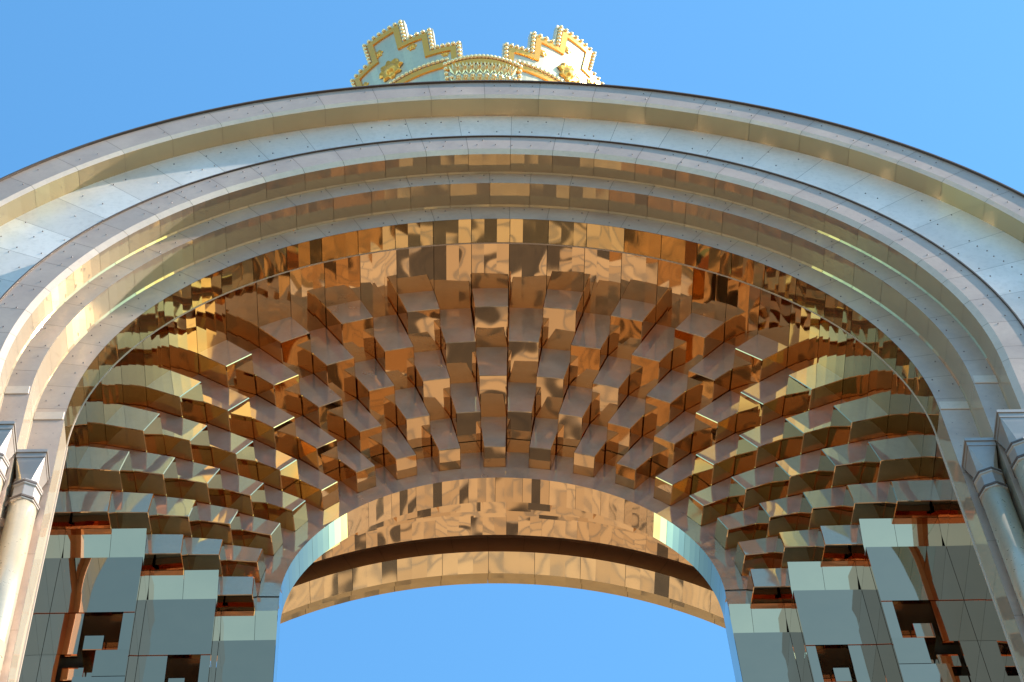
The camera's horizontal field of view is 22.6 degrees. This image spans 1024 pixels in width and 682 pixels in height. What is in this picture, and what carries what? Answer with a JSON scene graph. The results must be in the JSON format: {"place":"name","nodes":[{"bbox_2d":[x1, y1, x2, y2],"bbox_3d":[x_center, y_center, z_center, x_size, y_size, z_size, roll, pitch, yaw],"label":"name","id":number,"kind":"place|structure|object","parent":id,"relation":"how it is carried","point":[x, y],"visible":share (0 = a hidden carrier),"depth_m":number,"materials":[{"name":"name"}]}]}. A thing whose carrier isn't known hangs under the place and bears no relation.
{"place":"outdoors","nodes":[
{"label":"outdoors","id":0,"kind":"place"},
{"bbox_2d":[0,80,1023,681],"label":"monument arch","id":1,"kind":"structure","parent":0,"point":[748,376],"depth_m":32.62,"materials":[{"name":"gold metal"}]},
{"bbox_2d":[350,20,603,86],"bbox_3d":[-0.541,-1.812,39.726,5.139,4.750,4.996,-1,-61,-2],"label":"crown ornament","id":2,"kind":"object","parent":1,"relation":"on","point":[395,53],"visible":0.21,"depth_m":39.92,"materials":[{"name":"gold metal"}]},
{"bbox_2d":[0,0,1023,681],"label":"sky","id":3,"kind":"structure","parent":0,"point":[942,78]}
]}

